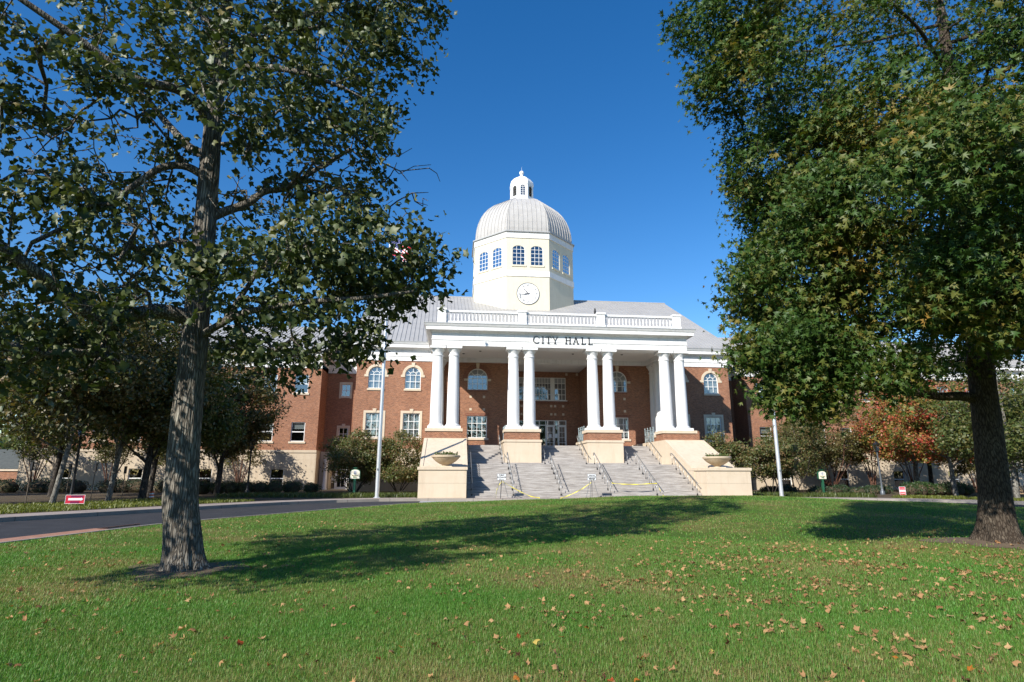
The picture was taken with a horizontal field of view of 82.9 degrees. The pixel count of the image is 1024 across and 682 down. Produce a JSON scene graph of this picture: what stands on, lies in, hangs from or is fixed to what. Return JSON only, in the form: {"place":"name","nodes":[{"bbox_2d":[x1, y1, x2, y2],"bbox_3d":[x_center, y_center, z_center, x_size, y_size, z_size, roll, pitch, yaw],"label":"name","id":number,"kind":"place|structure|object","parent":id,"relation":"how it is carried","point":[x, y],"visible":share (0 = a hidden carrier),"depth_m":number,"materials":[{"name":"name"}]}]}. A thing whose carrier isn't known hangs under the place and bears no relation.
{"place":"outdoors","nodes":[
{"label":"outdoors","id":0,"kind":"place"},
{"bbox_2d":[0,449,20,481],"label":"brick building","id":1,"kind":"structure","parent":0,"point":[9,463],"depth_m":69.52,"materials":[{"name":"stone"}]},
{"bbox_2d":[0,523,139,541],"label":"brick path","id":2,"kind":"structure","parent":0,"point":[46,535],"depth_m":17.24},
{"bbox_2d":[132,339,250,461],"bbox_3d":[-22.688,4.875,40.072,8.803,11.888,9.074,1,-13,-6],"label":"maple tree","id":3,"kind":"object","parent":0,"point":[210,438],"visible":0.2,"depth_m":40.10,"materials":[{"name":"green plant"}]},
{"bbox_2d":[417,498,462,498],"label":"path","id":4,"kind":"structure","parent":0,"point":[439,498],"depth_m":39.57,"materials":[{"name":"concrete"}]},
{"bbox_2d":[495,474,507,498],"bbox_3d":[-0.714,10.008,39.970,0.717,1.664,0.667,-9,-16,34],"label":"sign easel","id":5,"kind":"object","parent":4,"relation":"on","point":[501,477],"visible":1,"depth_m":40.08,"materials":[{"name":"white"}]},
{"bbox_2d":[586,474,597,496],"bbox_3d":[5.604,10.162,40.582,0.717,1.664,0.667,-9,-16,34],"label":"sign easel","id":6,"kind":"object","parent":4,"relation":"on","point":[591,477],"visible":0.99,"depth_m":40.70,"materials":[{"name":"white"}]},
{"bbox_2d":[0,496,1023,681],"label":"lawn","id":7,"kind":"structure","parent":0,"point":[676,534],"depth_m":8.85,"materials":[{"name":"green plant"}]},
{"bbox_2d":[126,561,248,581],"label":"bare soil","id":8,"kind":"structure","parent":7,"relation":"on","point":[213,565],"depth_m":10.03,"materials":[{"name":"brown soil"}]},
{"bbox_2d":[0,0,475,571],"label":"tulip tree","id":9,"kind":"object","parent":7,"relation":"on","point":[344,268],"visible":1,"depth_m":10.99,"materials":[{"name":"green plant"}]},
{"bbox_2d":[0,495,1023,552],"bbox_3d":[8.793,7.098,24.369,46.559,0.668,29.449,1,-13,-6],"label":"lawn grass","id":10,"kind":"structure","parent":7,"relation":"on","point":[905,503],"depth_m":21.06,"materials":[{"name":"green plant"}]},
{"bbox_2d":[3,514,1023,667],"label":"scattered leaves","id":11,"kind":"object","parent":7,"relation":"on","point":[983,617],"visible":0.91,"depth_m":8.92,"materials":[{"name":"beige plant"}]},
{"bbox_2d":[656,0,1023,543],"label":"sweetgum tree","id":12,"kind":"object","parent":7,"relation":"on","point":[805,350],"visible":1,"depth_m":12.63,"materials":[{"name":"green plant"}]},
{"bbox_2d":[919,537,1023,549],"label":"bare soil","id":13,"kind":"structure","parent":7,"relation":"on","point":[969,541],"depth_m":13.68,"materials":[{"name":"brown soil"}]},
{"bbox_2d":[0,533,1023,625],"bbox_3d":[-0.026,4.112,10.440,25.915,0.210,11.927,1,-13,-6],"label":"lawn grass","id":14,"kind":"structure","parent":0,"point":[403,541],"depth_m":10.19,"materials":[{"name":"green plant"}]},
{"bbox_2d":[0,501,1023,538],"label":"road","id":15,"kind":"structure","parent":0,"point":[11,529],"depth_m":23.52,"materials":[{"name":"grey asphalt"}]},
{"bbox_2d":[0,278,38,429],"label":"maple tree","id":16,"kind":"object","parent":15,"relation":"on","point":[6,314],"visible":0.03,"depth_m":32.68,"materials":[{"name":"green plant"}]},
{"bbox_2d":[0,503,406,542],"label":"path edging","id":17,"kind":"object","parent":15,"relation":"on","point":[160,523],"visible":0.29,"depth_m":19.27,"materials":[{"name":"concrete"}]},
{"bbox_2d":[0,498,1023,521],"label":"kerb","id":18,"kind":"structure","parent":15,"relation":"on","point":[51,516],"depth_m":33.95,"materials":[{"name":"concrete"}]},
{"bbox_2d":[0,485,1023,514],"bbox_3d":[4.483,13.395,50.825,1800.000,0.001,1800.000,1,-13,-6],"label":"ground","id":19,"kind":"structure","parent":0,"point":[19,496],"depth_m":42.31,"materials":[{"name":"green plant"}]},
{"bbox_2d":[0,424,19,448],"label":"treeline","id":20,"kind":"object","parent":19,"relation":"on","point":[3,441],"visible":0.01,"depth_m":125.12,"materials":[{"name":"green plant"}]},
{"bbox_2d":[0,478,21,492],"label":"shrub","id":21,"kind":"object","parent":19,"relation":"on","point":[8,486],"visible":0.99,"depth_m":50.31,"materials":[{"name":"plant"}]},
{"bbox_2d":[25,462,34,502],"bbox_3d":[-25.926,7.687,31.079,0.120,2.350,0.120,1,-13,-6],"label":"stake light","id":22,"kind":"object","parent":19,"relation":"on","point":[31,466],"visible":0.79,"depth_m":31.19,"materials":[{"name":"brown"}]},
{"bbox_2d":[0,424,72,481],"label":"crepe myrtle","id":23,"kind":"object","parent":19,"relation":"on","point":[25,452],"visible":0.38,"depth_m":54.64,"materials":[{"name":"green plant"}]},
{"bbox_2d":[17,478,90,492],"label":"shrub","id":24,"kind":"object","parent":19,"relation":"on","point":[38,486],"visible":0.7,"depth_m":50.55,"materials":[{"name":"plant"}]},
{"bbox_2d":[0,326,115,496],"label":"maple tree","id":25,"kind":"object","parent":19,"relation":"on","point":[57,464],"visible":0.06,"depth_m":41.80,"materials":[{"name":"green plant"}]},
{"bbox_2d":[64,495,85,503],"bbox_3d":[-22.384,8.202,29.668,0.880,0.630,0.042,3,-13,-13],"label":"yard sign","id":26,"kind":"object","parent":19,"relation":"on","point":[74,499],"visible":0.92,"depth_m":29.67,"materials":[{"name":"red plastic"}]},
{"bbox_2d":[69,424,87,494],"bbox_3d":[-24.669,6.829,32.848,0.600,4.620,0.520,1,-13,-6],"label":"street lamp","id":27,"kind":"object","parent":19,"relation":"on","point":[75,472],"visible":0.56,"depth_m":32.74,"materials":[{"name":"black metal"}]},
{"bbox_2d":[0,282,178,502],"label":"maple tree","id":28,"kind":"object","parent":19,"relation":"on","point":[63,403],"visible":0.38,"depth_m":31.48,"materials":[{"name":"green plant"}]},
{"bbox_2d":[88,430,140,480],"bbox_3d":[-38.898,10.931,56.100,4.776,7.207,5.584,11,-17,-39],"label":"crepe myrtle","id":29,"kind":"object","parent":19,"relation":"on","point":[110,455],"visible":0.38,"depth_m":55.34,"materials":[{"name":"green plant"}]},
{"bbox_2d":[11,287,221,500],"bbox_3d":[-24.210,3.160,37.535,9.636,14.100,10.688,1,-13,-6],"label":"maple tree","id":30,"kind":"object","parent":19,"relation":"on","point":[118,451],"visible":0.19,"depth_m":35.71,"materials":[{"name":"green plant"}]},
{"bbox_2d":[92,478,148,492],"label":"shrub","id":31,"kind":"object","parent":19,"relation":"on","point":[131,486],"visible":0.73,"depth_m":51.02,"materials":[{"name":"plant"}]},
{"bbox_2d":[0,497,253,513],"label":"grass strip","id":32,"kind":"object","parent":19,"relation":"on","point":[10,508],"depth_m":29.45,"materials":[{"name":"green plant"}]},
{"bbox_2d":[153,479,163,492],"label":"shrub","id":33,"kind":"object","parent":19,"relation":"on","point":[158,487],"visible":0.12,"depth_m":51.26,"materials":[{"name":"plant"}]},
{"bbox_2d":[153,452,165,468],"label":"crepe myrtle","id":34,"kind":"object","parent":19,"relation":"on","point":[161,462],"visible":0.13,"depth_m":56.10,"materials":[{"name":"green plant"}]},
{"bbox_2d":[83,319,237,498],"bbox_3d":[-23.502,3.809,38.204,10.114,13.134,9.801,-12,-18,43],"label":"maple tree","id":35,"kind":"object","parent":19,"relation":"on","point":[162,419],"visible":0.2,"depth_m":36.50,"materials":[{"name":"green plant"}]},
{"bbox_2d":[92,373,233,495],"bbox_3d":[-26.831,5.944,45.361,9.640,12.162,9.889,7,-15,-29],"label":"maple tree","id":36,"kind":"object","parent":19,"relation":"on","point":[152,475],"visible":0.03,"depth_m":44.05,"materials":[{"name":"green plant"}]},
{"bbox_2d":[199,479,285,493],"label":"hedge","id":37,"kind":"object","parent":19,"relation":"on","point":[231,487],"visible":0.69,"depth_m":48.20,"materials":[{"name":"plant"}]},
{"bbox_2d":[218,435,268,482],"bbox_3d":[-26.801,11.416,57.399,5.135,6.895,4.850,-3,-13,13],"label":"crepe myrtle","id":38,"kind":"object","parent":19,"relation":"on","point":[254,450],"visible":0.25,"depth_m":57.16,"materials":[{"name":"green plant"}]},
{"bbox_2d":[200,340,292,494],"bbox_3d":[-23.400,5.954,47.066,10.041,12.926,9.455,12,-18,-43],"label":"maple tree","id":39,"kind":"object","parent":19,"relation":"on","point":[257,418],"visible":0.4,"depth_m":47.35,"materials":[{"name":"green plant"}]},
{"bbox_2d":[244,437,255,492],"bbox_3d":[-21.433,10.173,47.363,0.600,4.620,0.520,1,-13,-6],"label":"street lamp","id":40,"kind":"object","parent":19,"relation":"on","point":[247,489],"visible":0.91,"depth_m":47.33,"materials":[{"name":"black metal"}]},
{"bbox_2d":[282,481,302,492],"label":"round shrub","id":41,"kind":"object","parent":19,"relation":"on","point":[293,486],"visible":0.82,"depth_m":50.01,"materials":[{"name":"green plant"}]},
{"bbox_2d":[303,482,321,492],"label":"round shrub","id":42,"kind":"object","parent":19,"relation":"on","point":[310,487],"visible":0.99,"depth_m":50.53,"materials":[{"name":"green plant"}]},
{"bbox_2d":[214,491,417,497],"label":"ground cover","id":43,"kind":"object","parent":19,"relation":"on","point":[314,494],"visible":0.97,"depth_m":41.47,"materials":[{"name":"green plant"}]},
{"bbox_2d":[350,467,360,492],"bbox_3d":[-12.159,10.880,44.820,0.770,2.140,0.260,1,-13,-6],"label":"wayfinding sign","id":44,"kind":"object","parent":19,"relation":"on","point":[355,473],"visible":0.99,"depth_m":44.81,"materials":[{"name":"white metal"}]},
{"bbox_2d":[319,427,399,491],"bbox_3d":[-13.530,10.745,52.135,7.373,5.946,7.646,6,-14,-25],"label":"shrub","id":45,"kind":"object","parent":19,"relation":"on","point":[341,457],"visible":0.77,"depth_m":50.32,"materials":[{"name":"green plant"}]},
{"bbox_2d":[373,244,390,497],"bbox_3d":[-9.397,0.962,42.668,0.480,20.620,0.480,1,-13,-6],"label":"flagpole","id":46,"kind":"object","parent":19,"relation":"on","point":[377,484],"visible":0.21,"depth_m":41.37,"materials":[{"name":"white metal"}]},
{"bbox_2d":[391,239,412,261],"bbox_3d":[-8.331,-6.505,44.582,1.956,3.272,0.394,4,-14,-18],"label":"flag","id":47,"kind":"object","parent":46,"relation":"attached to","point":[396,248],"visible":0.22,"depth_m":44.66,"materials":[{"name":"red fabric"}]},
{"bbox_2d":[357,427,423,492],"bbox_3d":[-10.044,10.589,51.353,7.733,5.913,6.992,1,-13,-6],"label":"shrub","id":48,"kind":"object","parent":19,"relation":"on","point":[397,472],"visible":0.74,"depth_m":50.38,"materials":[{"name":"green plant"}]},
{"bbox_2d":[16,171,1023,497],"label":"city hall","id":49,"kind":"structure","parent":19,"relation":"on","point":[524,347],"depth_m":59.40,"materials":[{"name":"brick"}]},
{"bbox_2d":[128,468,142,480],"bbox_3d":[-38.606,14.142,59.726,1.860,2.350,0.960,1,-13,-6],"label":"window","id":50,"kind":"structure","parent":49,"relation":"in","point":[136,472],"depth_m":60.21,"materials":[{"name":"white paint"}]},
{"bbox_2d":[199,469,211,482],"bbox_3d":[-31.839,14.307,60.381,1.860,2.350,0.960,1,-13,-6],"label":"window","id":51,"kind":"structure","parent":49,"relation":"in","point":[205,474],"depth_m":60.88,"materials":[{"name":"white paint"}]},
{"bbox_2d":[257,424,272,442],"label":"window","id":52,"kind":"structure","parent":49,"relation":"in","point":[271,429],"depth_m":61.95,"materials":[{"name":"white paint"}]},
{"bbox_2d":[270,469,283,483],"bbox_3d":[-24.675,14.482,61.075,1.860,2.350,0.960,1,-13,-6],"label":"window","id":53,"kind":"structure","parent":49,"relation":"in","point":[275,474],"depth_m":61.58,"materials":[{"name":"black glass"}]},
{"bbox_2d":[288,422,304,442],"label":"window","id":54,"kind":"structure","parent":49,"relation":"in","point":[297,428],"depth_m":62.35,"materials":[{"name":"white paint"}]},
{"bbox_2d":[292,375,308,394],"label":"window","id":55,"kind":"structure","parent":49,"relation":"in","point":[305,386],"depth_m":63.46,"materials":[{"name":"blue glass"}]},
{"bbox_2d":[336,424,349,438],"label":"window","id":56,"kind":"structure","parent":49,"relation":"in","point":[343,430],"depth_m":65.53,"materials":[{"name":"white paint"}]},
{"bbox_2d":[339,382,352,398],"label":"window","id":57,"kind":"structure","parent":49,"relation":"in","point":[346,387],"depth_m":66.63,"materials":[{"name":"blue glass"}]},
{"bbox_2d":[362,408,384,439],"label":"window","id":58,"kind":"structure","parent":49,"relation":"in","point":[371,417],"depth_m":57.81,"materials":[{"name":"white paint"}]},
{"bbox_2d":[364,362,388,389],"bbox_3d":[-13.736,3.572,58.798,2.400,2.900,0.410,1,-13,-6],"label":"window","id":59,"kind":"structure","parent":49,"relation":"in","point":[374,379],"depth_m":58.85,"materials":[{"name":"glass"}]},
{"bbox_2d":[400,409,421,439],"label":"window","id":60,"kind":"structure","parent":49,"relation":"in","point":[411,421],"depth_m":58.17,"materials":[{"name":"white paint"}]},
{"bbox_2d":[401,363,424,390],"bbox_3d":[-10.104,3.661,59.149,2.400,2.900,0.410,1,-13,-6],"label":"window","id":61,"kind":"structure","parent":49,"relation":"in","point":[413,375],"depth_m":59.21,"materials":[{"name":"glass"}]},
{"bbox_2d":[431,455,459,466],"bbox_3d":[-4.781,8.671,41.835,2.100,0.840,2.100,1,-13,-6],"label":"planter bowl","id":62,"kind":"object","parent":49,"relation":"on","point":[445,460],"visible":1,"depth_m":41.23,"materials":[{"name":"stone"}]},
{"bbox_2d":[434,451,457,454],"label":"bowl plants","id":63,"kind":"object","parent":62,"relation":"in","point":[446,453],"visible":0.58,"depth_m":41.55,"materials":[{"name":"green plant"}]},
{"bbox_2d":[465,413,488,439],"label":"window","id":64,"kind":"structure","parent":49,"relation":"in","point":[476,422],"depth_m":59.42,"materials":[{"name":"white paint"}]},
{"bbox_2d":[463,363,491,391],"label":"window","id":65,"kind":"structure","parent":49,"relation":"in","point":[477,379],"depth_m":59.92,"materials":[{"name":"blue glass"}]},
{"bbox_2d":[478,252,488,273],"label":"tower window","id":66,"kind":"structure","parent":49,"relation":"in","point":[483,258],"depth_m":82.31,"materials":[{"name":"blue glass"}]},
{"bbox_2d":[491,247,501,269],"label":"tower window","id":67,"kind":"structure","parent":49,"relation":"in","point":[497,253],"depth_m":80.75,"materials":[{"name":"blue glass"}]},
{"bbox_2d":[511,245,525,266],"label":"tower window","id":68,"kind":"structure","parent":49,"relation":"in","point":[518,252],"depth_m":80.65,"materials":[{"name":"blue glass"}]},
{"bbox_2d":[519,377,523,399],"bbox_3d":[1.318,5.384,64.775,1.800,2.930,0.960,1,-13,-6],"label":"window","id":69,"kind":"structure","parent":49,"relation":"in","point":[521,379],"depth_m":64.77,"materials":[{"name":"blue glass"}]},
{"bbox_2d":[530,246,543,266],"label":"tower window","id":70,"kind":"structure","parent":49,"relation":"in","point":[536,251],"depth_m":80.98,"materials":[{"name":"glass"}]},
{"bbox_2d":[535,377,550,399],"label":"window","id":71,"kind":"structure","parent":49,"relation":"in","point":[542,385],"depth_m":65.28,"materials":[{"name":"blue glass"}]},
{"bbox_2d":[552,250,560,272],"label":"tower window","id":72,"kind":"structure","parent":49,"relation":"in","point":[556,264],"depth_m":81.59,"materials":[{"name":"blue glass"}]},
{"bbox_2d":[554,378,565,399],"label":"window","id":73,"kind":"structure","parent":49,"relation":"in","point":[559,383],"depth_m":65.44,"materials":[{"name":"glass"}]},
{"bbox_2d":[558,426,565,445],"bbox_3d":[5.493,10.610,63.523,0.850,2.580,0.150,1,-13,-6],"label":"door","id":74,"kind":"structure","parent":49,"relation":"in","point":[559,442],"depth_m":63.54,"materials":[{"name":"white paint"}]},
{"bbox_2d":[562,255,570,276],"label":"tower window","id":75,"kind":"structure","parent":49,"relation":"in","point":[566,271],"depth_m":83.45,"materials":[{"name":"blue glass"}]},
{"bbox_2d":[593,452,611,495],"bbox_3d":[6.925,10.146,44.589,0.080,3.270,5.247,1,-13,-6],"label":"handrail","id":76,"kind":"object","parent":49,"relation":"on","point":[594,454],"visible":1,"depth_m":44.12,"materials":[{"name":"silver metal"}]},
{"bbox_2d":[613,366,630,393],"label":"window","id":77,"kind":"structure","parent":49,"relation":"in","point":[620,382],"depth_m":61.38,"materials":[{"name":"glass"}]},
{"bbox_2d":[615,415,630,440],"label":"window","id":78,"kind":"structure","parent":49,"relation":"in","point":[622,423],"depth_m":60.31,"materials":[{"name":"white paint"}]},
{"bbox_2d":[634,453,657,495],"bbox_3d":[10.358,10.229,44.922,0.080,3.270,5.247,1,-13,-6],"label":"handrail","id":79,"kind":"object","parent":49,"relation":"on","point":[635,454],"visible":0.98,"depth_m":44.73,"materials":[{"name":"silver metal"}]},
{"bbox_2d":[644,427,653,442],"bbox_3d":[13.030,8.929,55.020,0.120,1.420,2.470,1,-13,-6],"label":"guard rail","id":80,"kind":"object","parent":49,"relation":"on","point":[650,434],"visible":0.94,"depth_m":54.72,"materials":[{"name":"grey metal"}]},
{"bbox_2d":[670,453,697,494],"bbox_3d":[13.393,10.303,45.215,0.080,3.270,5.247,1,-13,-6],"label":"handrail","id":81,"kind":"object","parent":49,"relation":"on","point":[683,470],"visible":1,"depth_m":45.23,"materials":[{"name":"silver metal"}]},
{"bbox_2d":[700,369,721,395],"bbox_3d":[21.290,4.428,62.189,2.400,2.900,0.410,1,-13,-6],"label":"window","id":82,"kind":"structure","parent":49,"relation":"in","point":[710,383],"depth_m":62.24,"materials":[{"name":"glass"}]},
{"bbox_2d":[704,413,724,441],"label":"window","id":83,"kind":"structure","parent":49,"relation":"in","point":[712,422],"depth_m":61.23,"materials":[{"name":"white paint"}]},
{"bbox_2d":[702,456,731,467],"bbox_3d":[15.518,9.167,43.800,2.100,0.840,2.100,1,-13,-6],"label":"planter bowl","id":84,"kind":"object","parent":49,"relation":"on","point":[717,461],"visible":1,"depth_m":43.21,"materials":[{"name":"stone"}]},
{"bbox_2d":[838,471,849,486],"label":"window","id":85,"kind":"structure","parent":49,"relation":"in","point":[843,480],"depth_m":67.58,"materials":[{"name":"white paint"}]},
{"bbox_2d":[893,471,904,487],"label":"window","id":86,"kind":"structure","parent":49,"relation":"in","point":[897,478],"depth_m":68.28,"materials":[{"name":"black glass"}]},
{"bbox_2d":[701,429,749,467],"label":"shrub","id":87,"kind":"object","parent":19,"relation":"on","point":[733,449],"visible":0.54,"depth_m":53.32,"materials":[{"name":"green plant"}]},
{"bbox_2d":[731,431,810,491],"bbox_3d":[22.577,10.695,50.898,6.126,5.617,6.913,1,-13,-6],"label":"shrub","id":88,"kind":"object","parent":19,"relation":"on","point":[763,455],"visible":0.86,"depth_m":49.76,"materials":[{"name":"green plant"}]},
{"bbox_2d":[773,412,784,496],"bbox_3d":[20.156,1.684,45.530,0.480,20.620,0.480,1,-13,-6],"label":"flagpole","id":89,"kind":"object","parent":19,"relation":"on","point":[779,473],"visible":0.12,"depth_m":43.77,"materials":[{"name":"white metal"}]},
{"bbox_2d":[759,483,800,492],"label":"juniper","id":90,"kind":"object","parent":19,"relation":"on","point":[787,487],"visible":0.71,"depth_m":53.03,"materials":[{"name":"plant"}]},
{"bbox_2d":[758,419,831,490],"bbox_3d":[27.868,11.266,57.181,6.874,7.363,7.092,-8,-15,31],"label":"shrub","id":91,"kind":"object","parent":19,"relation":"on","point":[793,435],"visible":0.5,"depth_m":56.75,"materials":[{"name":"green plant"}]},
{"bbox_2d":[752,491,877,497],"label":"ground cover","id":92,"kind":"object","parent":19,"relation":"on","point":[839,494],"visible":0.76,"depth_m":44.41,"materials":[{"name":"green plant"}]},
{"bbox_2d":[817,469,826,492],"bbox_3d":[27.982,12.671,52.233,0.770,2.140,0.260,1,-13,-6],"label":"wayfinding sign","id":93,"kind":"object","parent":19,"relation":"on","point":[821,475],"visible":0.99,"depth_m":52.23,"materials":[{"name":"white metal"}]},
{"bbox_2d":[778,408,875,486],"bbox_3d":[32.915,10.668,60.877,10.079,10.232,9.195,1,-13,-6],"label":"crepe myrtle","id":94,"kind":"object","parent":19,"relation":"on","point":[842,446],"visible":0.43,"depth_m":59.32,"materials":[{"name":"green plant"}]},
{"bbox_2d":[805,483,850,493],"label":"juniper","id":95,"kind":"object","parent":19,"relation":"on","point":[836,488],"visible":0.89,"depth_m":52.30,"materials":[{"name":"plant"}]},
{"bbox_2d":[841,433,884,485],"bbox_3d":[38.098,12.923,61.874,4.854,6.234,5.190,1,-13,-6],"label":"crepe myrtle","id":96,"kind":"object","parent":19,"relation":"on","point":[873,482],"visible":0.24,"depth_m":61.36,"materials":[{"name":"brown plant"}]},
{"bbox_2d":[846,484,894,493],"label":"juniper","id":97,"kind":"object","parent":19,"relation":"on","point":[876,489],"visible":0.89,"depth_m":51.77,"materials":[{"name":"plant"}]},
{"bbox_2d":[872,441,885,494],"bbox_3d":[32.180,11.077,50.792,0.600,4.620,0.520,1,-13,-6],"label":"street lamp","id":98,"kind":"object","parent":19,"relation":"on","point":[882,491],"visible":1,"depth_m":50.65,"materials":[{"name":"grey metal"}]},
{"bbox_2d":[846,384,963,482],"bbox_3d":[38.136,9.335,56.587,10.320,10.842,10.680,-11,-17,40],"label":"maple tree","id":99,"kind":"object","parent":19,"relation":"on","point":[888,451],"visible":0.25,"depth_m":56.55,"materials":[{"name":"orange plant"}]},
{"bbox_2d":[892,456,924,483],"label":"crepe myrtle","id":100,"kind":"object","parent":19,"relation":"on","point":[910,476],"visible":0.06,"depth_m":62.44,"materials":[{"name":"brown plant"}]},
{"bbox_2d":[875,376,969,495],"bbox_3d":[35.744,7.727,48.674,8.813,10.425,10.035,1,-13,-6],"label":"maple tree","id":101,"kind":"object","parent":19,"relation":"on","point":[908,431],"visible":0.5,"depth_m":48.57,"materials":[{"name":"orange plant"}]},
{"bbox_2d":[881,398,974,484],"bbox_3d":[42.596,9.948,59.549,10.096,11.012,10.250,-7,-15,30],"label":"maple tree","id":102,"kind":"object","parent":19,"relation":"on","point":[930,476],"visible":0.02,"depth_m":58.61,"materials":[{"name":"green plant"}]},
{"bbox_2d":[898,481,976,495],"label":"hedge","id":103,"kind":"object","parent":19,"relation":"on","point":[925,488],"visible":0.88,"depth_m":48.36,"materials":[{"name":"plant"}]},
{"bbox_2d":[891,494,1023,500],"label":"grass strip","id":104,"kind":"object","parent":19,"relation":"on","point":[941,497],"depth_m":41.91,"materials":[{"name":"green plant"}]},
{"bbox_2d":[944,454,976,488],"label":"crepe myrtle","id":105,"kind":"object","parent":19,"relation":"on","point":[963,469],"visible":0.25,"depth_m":57.91,"materials":[{"name":"green plant"}]},
{"bbox_2d":[918,365,1023,498],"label":"maple tree","id":106,"kind":"object","parent":19,"relation":"on","point":[952,426],"visible":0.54,"depth_m":40.72,"materials":[{"name":"green plant"}]},
{"bbox_2d":[997,373,1023,487],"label":"maple tree","id":107,"kind":"object","parent":19,"relation":"on","point":[1022,471],"visible":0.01,"depth_m":59.35,"materials":[{"name":"green plant"}]},
{"bbox_2d":[0,497,1023,516],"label":"pavement","id":108,"kind":"structure","parent":0,"point":[62,512],"depth_m":31.20,"materials":[{"name":"concrete"}]},
{"bbox_2d":[0,0,1023,444],"label":"sky","id":109,"kind":"structure","parent":0,"point":[577,97],"materials":[{"name":"blue"}]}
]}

